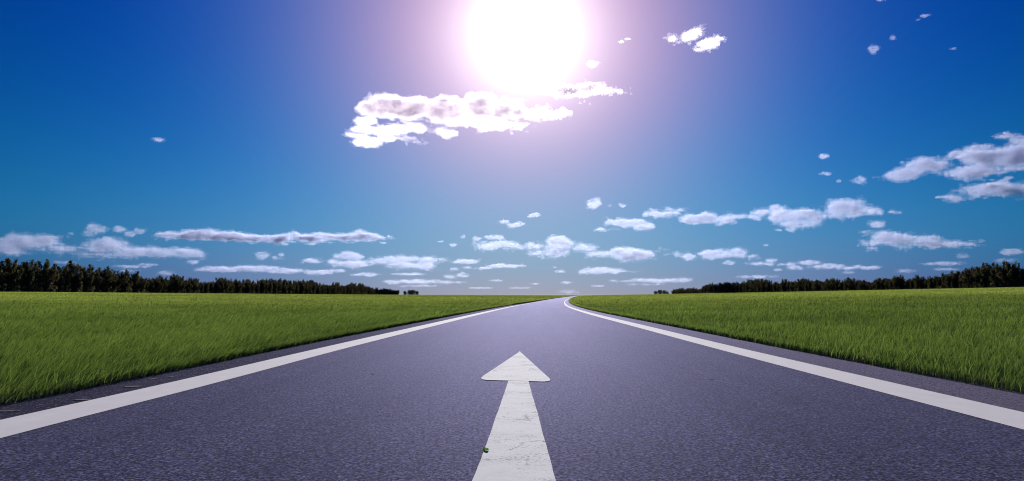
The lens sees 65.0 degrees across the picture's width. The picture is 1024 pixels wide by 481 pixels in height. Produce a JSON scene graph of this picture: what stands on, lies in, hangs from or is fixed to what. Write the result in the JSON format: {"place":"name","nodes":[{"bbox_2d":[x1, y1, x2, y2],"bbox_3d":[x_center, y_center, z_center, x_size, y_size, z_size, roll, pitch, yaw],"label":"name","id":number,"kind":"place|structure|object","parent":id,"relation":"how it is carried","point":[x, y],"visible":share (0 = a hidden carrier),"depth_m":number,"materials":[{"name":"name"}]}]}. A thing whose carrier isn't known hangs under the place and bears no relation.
{"place":"outdoors","nodes":[
{"label":"outdoors","id":0,"kind":"place"},
{"bbox_2d":[0,295,1023,480],"bbox_3d":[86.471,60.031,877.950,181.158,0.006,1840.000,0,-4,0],"label":"road","id":1,"kind":"structure","parent":0,"point":[557,389],"depth_m":5.81,"materials":[{"name":"grey asphalt"}]},
{"bbox_2d":[0,298,554,419],"bbox_3d":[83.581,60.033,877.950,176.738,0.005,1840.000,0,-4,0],"label":"road shoulder","id":2,"kind":"object","parent":1,"relation":"attached to","point":[23,407],"visible":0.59,"depth_m":8.77},
{"bbox_2d":[565,298,1023,411],"bbox_3d":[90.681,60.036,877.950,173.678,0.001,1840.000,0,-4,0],"label":"road shoulder","id":3,"kind":"object","parent":1,"relation":"attached to","point":[1004,398],"visible":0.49,"depth_m":9.33},
{"bbox_2d":[0,290,1023,403],"bbox_3d":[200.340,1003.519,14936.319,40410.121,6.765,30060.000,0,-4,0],"label":"ground","id":4,"kind":"structure","parent":0,"point":[476,306],"depth_m":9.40,"materials":[{"name":"green plant"}]},
{"bbox_2d":[0,263,8,291],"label":"broadleaf tree","id":5,"kind":"object","parent":4,"relation":"on","point":[2,282],"visible":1,"depth_m":319.82,"materials":[{"name":"green plant"}]},
{"bbox_2d":[0,258,24,291],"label":"broadleaf tree","id":6,"kind":"object","parent":4,"relation":"on","point":[11,268],"visible":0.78,"depth_m":326.88,"materials":[{"name":"green plant"}]},
{"bbox_2d":[14,265,26,291],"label":"broadleaf tree","id":7,"kind":"object","parent":4,"relation":"on","point":[23,277],"visible":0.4,"depth_m":333.36,"materials":[{"name":"green plant"}]},
{"bbox_2d":[18,259,39,291],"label":"broadleaf tree","id":8,"kind":"object","parent":4,"relation":"on","point":[28,270],"visible":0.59,"depth_m":338.94,"materials":[{"name":"green plant"}]},
{"bbox_2d":[31,267,45,291],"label":"broadleaf tree","id":9,"kind":"object","parent":4,"relation":"on","point":[40,284],"visible":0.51,"depth_m":345.44,"materials":[{"name":"green plant"}]},
{"bbox_2d":[33,259,59,291],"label":"broadleaf tree","id":10,"kind":"object","parent":4,"relation":"on","point":[51,272],"visible":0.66,"depth_m":353.51,"materials":[{"name":"green plant"}]},
{"bbox_2d":[48,270,63,291],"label":"broadleaf tree","id":11,"kind":"object","parent":4,"relation":"on","point":[58,284],"visible":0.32,"depth_m":362.73,"materials":[{"name":"green plant"}]},
{"bbox_2d":[57,266,73,291],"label":"broadleaf tree","id":12,"kind":"object","parent":4,"relation":"on","point":[65,278],"visible":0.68,"depth_m":369.28,"materials":[{"name":"green plant"}]},
{"bbox_2d":[63,260,83,291],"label":"broadleaf tree","id":13,"kind":"object","parent":4,"relation":"on","point":[72,267],"visible":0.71,"depth_m":378.68,"materials":[{"name":"green plant"}]},
{"bbox_2d":[80,264,95,291],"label":"broadleaf tree","id":14,"kind":"object","parent":4,"relation":"on","point":[89,274],"visible":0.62,"depth_m":390.52,"materials":[{"name":"green plant"}]},
{"bbox_2d":[88,271,102,292],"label":"broadleaf tree","id":15,"kind":"object","parent":4,"relation":"on","point":[97,280],"visible":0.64,"depth_m":399.63,"materials":[{"name":"green plant"}]},
{"bbox_2d":[94,267,112,292],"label":"broadleaf tree","id":16,"kind":"object","parent":4,"relation":"on","point":[104,286],"visible":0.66,"depth_m":408.68,"materials":[{"name":"green plant"}]},
{"bbox_2d":[101,266,117,292],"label":"broadleaf tree","id":17,"kind":"object","parent":4,"relation":"on","point":[113,289],"visible":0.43,"depth_m":415.97,"materials":[{"name":"green plant"}]},
{"bbox_2d":[114,273,123,292],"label":"broadleaf tree","id":18,"kind":"object","parent":4,"relation":"on","point":[119,282],"visible":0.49,"depth_m":422.71,"materials":[{"name":"green plant"}]},
{"bbox_2d":[116,269,132,292],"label":"broadleaf tree","id":19,"kind":"object","parent":4,"relation":"on","point":[124,275],"visible":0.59,"depth_m":430.76,"materials":[{"name":"green plant"}]},
{"bbox_2d":[130,271,140,292],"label":"broadleaf tree","id":20,"kind":"object","parent":4,"relation":"on","point":[135,278],"visible":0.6,"depth_m":444.49,"materials":[{"name":"green plant"}]},
{"bbox_2d":[139,276,146,292],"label":"broadleaf tree","id":21,"kind":"object","parent":4,"relation":"on","point":[142,284],"visible":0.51,"depth_m":452.20,"materials":[{"name":"green plant"}]},
{"bbox_2d":[143,277,149,292],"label":"broadleaf tree","id":22,"kind":"object","parent":4,"relation":"on","point":[147,285],"visible":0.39,"depth_m":459.04,"materials":[{"name":"green plant"}]},
{"bbox_2d":[147,278,154,292],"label":"broadleaf tree","id":23,"kind":"object","parent":4,"relation":"on","point":[151,286],"visible":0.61,"depth_m":466.85,"materials":[{"name":"green plant"}]},
{"bbox_2d":[150,277,162,292],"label":"broadleaf tree","id":24,"kind":"object","parent":4,"relation":"on","point":[157,280],"visible":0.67,"depth_m":474.44,"materials":[{"name":"green plant"}]},
{"bbox_2d":[157,275,169,292],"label":"broadleaf tree","id":25,"kind":"object","parent":4,"relation":"on","point":[164,283],"visible":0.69,"depth_m":485.36,"materials":[{"name":"green plant"}]},
{"bbox_2d":[165,279,173,292],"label":"broadleaf tree","id":26,"kind":"object","parent":4,"relation":"on","point":[169,289],"visible":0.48,"depth_m":493.92,"materials":[{"name":"green plant"}]},
{"bbox_2d":[169,274,183,292],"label":"broadleaf tree","id":27,"kind":"object","parent":4,"relation":"on","point":[176,281],"visible":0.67,"depth_m":503.78,"materials":[{"name":"green plant"}]},
{"bbox_2d":[175,275,187,292],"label":"broadleaf tree","id":28,"kind":"object","parent":4,"relation":"on","point":[182,286],"visible":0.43,"depth_m":513.40,"materials":[{"name":"green plant"}]},
{"bbox_2d":[183,279,192,292],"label":"broadleaf tree","id":29,"kind":"object","parent":4,"relation":"on","point":[188,287],"visible":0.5,"depth_m":525.36,"materials":[{"name":"green plant"}]},
{"bbox_2d":[187,277,197,292],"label":"broadleaf tree","id":30,"kind":"object","parent":4,"relation":"on","point":[194,284],"visible":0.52,"depth_m":535.07,"materials":[{"name":"green plant"}]},
{"bbox_2d":[193,278,201,292],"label":"broadleaf tree","id":31,"kind":"object","parent":4,"relation":"on","point":[198,286],"visible":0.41,"depth_m":543.12,"materials":[{"name":"green plant"}]},
{"bbox_2d":[0,268,397,294],"bbox_3d":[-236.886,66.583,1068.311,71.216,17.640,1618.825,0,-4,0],"label":"undergrowth","id":32,"kind":"object","parent":4,"relation":"on","point":[384,292],"visible":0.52,"depth_m":559.81,"materials":[{"name":"green plant"}]},
{"bbox_2d":[211,281,220,292],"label":"broadleaf tree","id":33,"kind":"object","parent":4,"relation":"on","point":[217,284],"visible":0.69,"depth_m":584.30,"materials":[{"name":"green plant"}]},
{"bbox_2d":[215,277,224,293],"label":"broadleaf tree","id":34,"kind":"object","parent":4,"relation":"on","point":[220,280],"visible":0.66,"depth_m":592.50,"materials":[{"name":"green plant"}]},
{"bbox_2d":[221,279,229,293],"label":"broadleaf tree","id":35,"kind":"object","parent":4,"relation":"on","point":[226,285],"visible":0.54,"depth_m":601.68,"materials":[{"name":"green plant"}]},
{"bbox_2d":[225,277,233,293],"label":"broadleaf tree","id":36,"kind":"object","parent":4,"relation":"on","point":[230,288],"visible":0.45,"depth_m":612.06,"materials":[{"name":"green plant"}]},
{"bbox_2d":[233,278,243,293],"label":"broadleaf tree","id":37,"kind":"object","parent":4,"relation":"on","point":[239,289],"visible":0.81,"depth_m":634.41,"materials":[{"name":"green plant"}]},
{"bbox_2d":[242,279,250,293],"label":"broadleaf tree","id":38,"kind":"object","parent":4,"relation":"on","point":[248,285],"visible":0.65,"depth_m":659.42,"materials":[{"name":"green plant"}]},
{"bbox_2d":[248,279,255,293],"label":"broadleaf tree","id":39,"kind":"object","parent":4,"relation":"on","point":[252,286],"visible":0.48,"depth_m":672.19,"materials":[{"name":"green plant"}]},
{"bbox_2d":[253,281,259,293],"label":"broadleaf tree","id":40,"kind":"object","parent":4,"relation":"on","point":[257,288],"visible":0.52,"depth_m":688.60,"materials":[{"name":"green plant"}]},
{"bbox_2d":[257,279,265,293],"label":"broadleaf tree","id":41,"kind":"object","parent":4,"relation":"on","point":[262,284],"visible":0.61,"depth_m":703.56,"materials":[{"name":"green plant"}]},
{"bbox_2d":[259,279,268,293],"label":"broadleaf tree","id":42,"kind":"object","parent":4,"relation":"on","point":[266,287],"visible":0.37,"depth_m":714.17,"materials":[{"name":"green plant"}]},
{"bbox_2d":[264,279,272,293],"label":"broadleaf tree","id":43,"kind":"object","parent":4,"relation":"on","point":[270,282],"visible":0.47,"depth_m":727.48,"materials":[{"name":"green plant"}]},
{"bbox_2d":[270,278,278,293],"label":"broadleaf tree","id":44,"kind":"object","parent":4,"relation":"on","point":[275,283],"visible":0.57,"depth_m":746.97,"materials":[{"name":"green plant"}]},
{"bbox_2d":[275,279,282,293],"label":"broadleaf tree","id":45,"kind":"object","parent":4,"relation":"on","point":[279,287],"visible":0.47,"depth_m":763.07,"materials":[{"name":"green plant"}]},
{"bbox_2d":[278,278,288,293],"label":"broadleaf tree","id":46,"kind":"object","parent":4,"relation":"on","point":[283,282],"visible":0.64,"depth_m":784.10,"materials":[{"name":"green plant"}]},
{"bbox_2d":[286,281,292,293],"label":"broadleaf tree","id":47,"kind":"object","parent":4,"relation":"on","point":[289,288],"visible":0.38,"depth_m":801.80,"materials":[{"name":"green plant"}]},
{"bbox_2d":[288,280,295,293],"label":"broadleaf tree","id":48,"kind":"object","parent":4,"relation":"on","point":[293,286],"visible":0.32,"depth_m":817.44,"materials":[{"name":"green plant"}]},
{"bbox_2d":[293,280,299,293],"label":"broadleaf tree","id":49,"kind":"object","parent":4,"relation":"on","point":[297,288],"visible":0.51,"depth_m":837.23,"materials":[{"name":"green plant"}]},
{"bbox_2d":[298,280,305,293],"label":"broadleaf tree","id":50,"kind":"object","parent":4,"relation":"on","point":[302,288],"visible":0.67,"depth_m":860.26,"materials":[{"name":"green plant"}]},
{"bbox_2d":[302,279,310,293],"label":"broadleaf tree","id":51,"kind":"object","parent":4,"relation":"on","point":[306,287],"visible":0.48,"depth_m":879.88,"materials":[{"name":"green plant"}]},
{"bbox_2d":[305,280,312,293],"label":"broadleaf tree","id":52,"kind":"object","parent":4,"relation":"on","point":[309,286],"visible":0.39,"depth_m":900.52,"materials":[{"name":"green plant"}]},
{"bbox_2d":[310,279,316,293],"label":"broadleaf tree","id":53,"kind":"object","parent":4,"relation":"on","point":[314,286],"visible":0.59,"depth_m":921.17,"materials":[{"name":"green plant"}]},
{"bbox_2d":[315,282,322,293],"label":"broadleaf tree","id":54,"kind":"object","parent":4,"relation":"on","point":[316,284],"visible":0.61,"depth_m":951.31,"materials":[{"name":"green plant"}]},
{"bbox_2d":[332,282,337,293],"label":"broadleaf tree","id":55,"kind":"object","parent":4,"relation":"on","point":[335,289],"visible":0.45,"depth_m":1053.88,"materials":[{"name":"green plant"}]},
{"bbox_2d":[335,282,341,293],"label":"broadleaf tree","id":56,"kind":"object","parent":4,"relation":"on","point":[336,283],"visible":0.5,"depth_m":1084.65,"materials":[{"name":"green plant"}]},
{"bbox_2d":[348,283,354,293],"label":"broadleaf tree","id":57,"kind":"object","parent":4,"relation":"on","point":[352,288],"visible":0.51,"depth_m":1192.52,"materials":[{"name":"green plant"}]},
{"bbox_2d":[351,282,357,294],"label":"broadleaf tree","id":58,"kind":"object","parent":4,"relation":"on","point":[353,284],"visible":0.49,"depth_m":1228.76,"materials":[{"name":"green plant"}]},
{"bbox_2d":[707,282,712,292],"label":"broadleaf tree","id":59,"kind":"object","parent":4,"relation":"on","point":[709,286],"visible":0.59,"depth_m":1335.57,"materials":[{"name":"green plant"}]},
{"bbox_2d":[745,279,752,292],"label":"broadleaf tree","id":60,"kind":"object","parent":4,"relation":"on","point":[746,285],"visible":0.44,"depth_m":1048.02,"materials":[{"name":"green plant"}]},
{"bbox_2d":[748,279,755,291],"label":"broadleaf tree","id":61,"kind":"object","parent":4,"relation":"on","point":[751,287],"visible":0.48,"depth_m":1024.89,"materials":[{"name":"green plant"}]},
{"bbox_2d":[752,279,759,291],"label":"broadleaf tree","id":62,"kind":"object","parent":4,"relation":"on","point":[754,287],"visible":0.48,"depth_m":1006.01,"materials":[{"name":"green plant"}]},
{"bbox_2d":[755,278,762,291],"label":"broadleaf tree","id":63,"kind":"object","parent":4,"relation":"on","point":[758,286],"visible":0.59,"depth_m":984.19,"materials":[{"name":"green plant"}]},
{"bbox_2d":[759,279,766,291],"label":"broadleaf tree","id":64,"kind":"object","parent":4,"relation":"on","point":[763,282],"visible":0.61,"depth_m":963.53,"materials":[{"name":"green plant"}]},
{"bbox_2d":[765,280,772,291],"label":"broadleaf tree","id":65,"kind":"object","parent":4,"relation":"on","point":[768,282],"visible":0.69,"depth_m":942.44,"materials":[{"name":"green plant"}]},
{"bbox_2d":[780,279,787,291],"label":"broadleaf tree","id":66,"kind":"object","parent":4,"relation":"on","point":[781,286],"visible":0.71,"depth_m":871.63,"materials":[{"name":"green plant"}]},
{"bbox_2d":[789,281,793,291],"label":"broadleaf tree","id":67,"kind":"object","parent":4,"relation":"on","point":[791,286],"visible":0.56,"depth_m":836.86,"materials":[{"name":"green plant"}]},
{"bbox_2d":[796,277,803,291],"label":"broadleaf tree","id":68,"kind":"object","parent":4,"relation":"on","point":[798,283],"visible":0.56,"depth_m":808.29,"materials":[{"name":"green plant"}]},
{"bbox_2d":[800,279,806,290],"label":"broadleaf tree","id":69,"kind":"object","parent":4,"relation":"on","point":[803,283],"visible":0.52,"depth_m":794.55,"materials":[{"name":"green plant"}]},
{"bbox_2d":[804,279,811,290],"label":"broadleaf tree","id":70,"kind":"object","parent":4,"relation":"on","point":[807,282],"visible":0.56,"depth_m":783.14,"materials":[{"name":"green plant"}]},
{"bbox_2d":[807,281,812,290],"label":"broadleaf tree","id":71,"kind":"object","parent":4,"relation":"on","point":[809,287],"visible":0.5,"depth_m":773.51,"materials":[{"name":"green plant"}]},
{"bbox_2d":[812,279,818,290],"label":"broadleaf tree","id":72,"kind":"object","parent":4,"relation":"on","point":[814,286],"visible":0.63,"depth_m":754.48,"materials":[{"name":"green plant"}]},
{"bbox_2d":[822,278,827,290],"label":"broadleaf tree","id":73,"kind":"object","parent":4,"relation":"on","point":[825,281],"visible":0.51,"depth_m":725.58,"materials":[{"name":"green plant"}]},
{"bbox_2d":[824,279,830,289],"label":"broadleaf tree","id":74,"kind":"object","parent":4,"relation":"on","point":[827,284],"visible":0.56,"depth_m":716.35,"materials":[{"name":"green plant"}]},
{"bbox_2d":[829,278,838,290],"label":"broadleaf tree","id":75,"kind":"object","parent":4,"relation":"on","point":[833,280],"visible":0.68,"depth_m":706.35,"materials":[{"name":"green plant"}]},
{"bbox_2d":[834,280,840,290],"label":"broadleaf tree","id":76,"kind":"object","parent":4,"relation":"on","point":[835,284],"visible":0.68,"depth_m":695.06,"materials":[{"name":"green plant"}]},
{"bbox_2d":[843,277,850,290],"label":"broadleaf tree","id":77,"kind":"object","parent":4,"relation":"on","point":[845,282],"visible":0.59,"depth_m":671.14,"materials":[{"name":"green plant"}]},
{"bbox_2d":[671,269,1023,293],"bbox_3d":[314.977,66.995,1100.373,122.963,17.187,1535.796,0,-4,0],"label":"undergrowth","id":78,"kind":"object","parent":4,"relation":"on","point":[834,289],"visible":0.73,"depth_m":628.17,"materials":[{"name":"green plant"}]},
{"bbox_2d":[847,278,855,290],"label":"broadleaf tree","id":79,"kind":"object","parent":4,"relation":"on","point":[851,282],"visible":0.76,"depth_m":660.57,"materials":[{"name":"green plant"}]},
{"bbox_2d":[873,277,880,289],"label":"broadleaf tree","id":80,"kind":"object","parent":4,"relation":"on","point":[875,281],"visible":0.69,"depth_m":602.93,"materials":[{"name":"green plant"}]},
{"bbox_2d":[887,277,893,289],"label":"broadleaf tree","id":81,"kind":"object","parent":4,"relation":"on","point":[889,281],"visible":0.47,"depth_m":576.14,"materials":[{"name":"green plant"}]},
{"bbox_2d":[892,274,903,289],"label":"broadleaf tree","id":82,"kind":"object","parent":4,"relation":"on","point":[895,280],"visible":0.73,"depth_m":566.73,"materials":[{"name":"green plant"}]},
{"bbox_2d":[897,276,905,288],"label":"broadleaf tree","id":83,"kind":"object","parent":4,"relation":"on","point":[901,281],"visible":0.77,"depth_m":560.13,"materials":[{"name":"green plant"}]},
{"bbox_2d":[913,275,924,288],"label":"broadleaf tree","id":84,"kind":"object","parent":4,"relation":"on","point":[916,279],"visible":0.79,"depth_m":533.18,"materials":[{"name":"green plant"}]},
{"bbox_2d":[927,276,934,288],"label":"broadleaf tree","id":85,"kind":"object","parent":4,"relation":"on","point":[929,284],"visible":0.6,"depth_m":511.76,"materials":[{"name":"green plant"}]},
{"bbox_2d":[932,276,937,288],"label":"broadleaf tree","id":86,"kind":"object","parent":4,"relation":"on","point":[934,283],"visible":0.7,"depth_m":505.81,"materials":[{"name":"green plant"}]},
{"bbox_2d":[935,276,940,288],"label":"broadleaf tree","id":87,"kind":"object","parent":4,"relation":"on","point":[937,284],"visible":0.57,"depth_m":500.36,"materials":[{"name":"green plant"}]},
{"bbox_2d":[939,272,948,288],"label":"broadleaf tree","id":88,"kind":"object","parent":4,"relation":"on","point":[943,279],"visible":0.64,"depth_m":493.86,"materials":[{"name":"green plant"}]},
{"bbox_2d":[944,271,956,287],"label":"broadleaf tree","id":89,"kind":"object","parent":4,"relation":"on","point":[947,278],"visible":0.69,"depth_m":485.80,"materials":[{"name":"green plant"}]},
{"bbox_2d":[951,270,960,287],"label":"broadleaf tree","id":90,"kind":"object","parent":4,"relation":"on","point":[954,275],"visible":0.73,"depth_m":479.17,"materials":[{"name":"green plant"}]},
{"bbox_2d":[958,273,966,287],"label":"broadleaf tree","id":91,"kind":"object","parent":4,"relation":"on","point":[960,281],"visible":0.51,"depth_m":471.04,"materials":[{"name":"green plant"}]},
{"bbox_2d":[961,266,974,287],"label":"broadleaf tree","id":92,"kind":"object","parent":4,"relation":"on","point":[965,275],"visible":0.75,"depth_m":463.51,"materials":[{"name":"green plant"}]},
{"bbox_2d":[970,268,977,287],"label":"broadleaf tree","id":93,"kind":"object","parent":4,"relation":"on","point":[972,281],"visible":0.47,"depth_m":457.34,"materials":[{"name":"green plant"}]},
{"bbox_2d":[972,266,986,287],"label":"broadleaf tree","id":94,"kind":"object","parent":4,"relation":"on","point":[976,274],"visible":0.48,"depth_m":449.88,"materials":[{"name":"green plant"}]},
{"bbox_2d":[978,262,994,287],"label":"broadleaf tree","id":95,"kind":"object","parent":4,"relation":"on","point":[984,270],"visible":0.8,"depth_m":443.25,"materials":[{"name":"green plant"}]},
{"bbox_2d":[987,266,996,287],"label":"broadleaf tree","id":96,"kind":"object","parent":4,"relation":"on","point":[988,280],"visible":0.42,"depth_m":437.46,"materials":[{"name":"green plant"}]},
{"bbox_2d":[989,263,1003,287],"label":"broadleaf tree","id":97,"kind":"object","parent":4,"relation":"on","point":[996,278],"visible":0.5,"depth_m":430.74,"materials":[{"name":"green plant"}]},
{"bbox_2d":[997,261,1019,286],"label":"broadleaf tree","id":98,"kind":"object","parent":4,"relation":"on","point":[1004,279],"visible":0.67,"depth_m":422.88,"materials":[{"name":"green plant"}]},
{"bbox_2d":[1006,263,1019,286],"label":"broadleaf tree","id":99,"kind":"object","parent":4,"relation":"on","point":[1011,272],"visible":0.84,"depth_m":415.56,"materials":[{"name":"green plant"}]},
{"bbox_2d":[1018,267,1023,286],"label":"broadleaf tree","id":100,"kind":"object","parent":4,"relation":"on","point":[1020,276],"visible":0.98,"depth_m":408.14,"materials":[{"name":"green plant"}]},
{"bbox_2d":[0,0,1023,294],"label":"sky","id":101,"kind":"structure","parent":0,"point":[427,147],"materials":[{"name":"blue"}]},
{"bbox_2d":[568,287,1023,393],"bbox_3d":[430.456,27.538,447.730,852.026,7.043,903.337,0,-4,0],"label":"crop grass","id":102,"kind":"structure","parent":0,"point":[929,323],"depth_m":20.19,"materials":[{"name":"green plant"}]}
]}

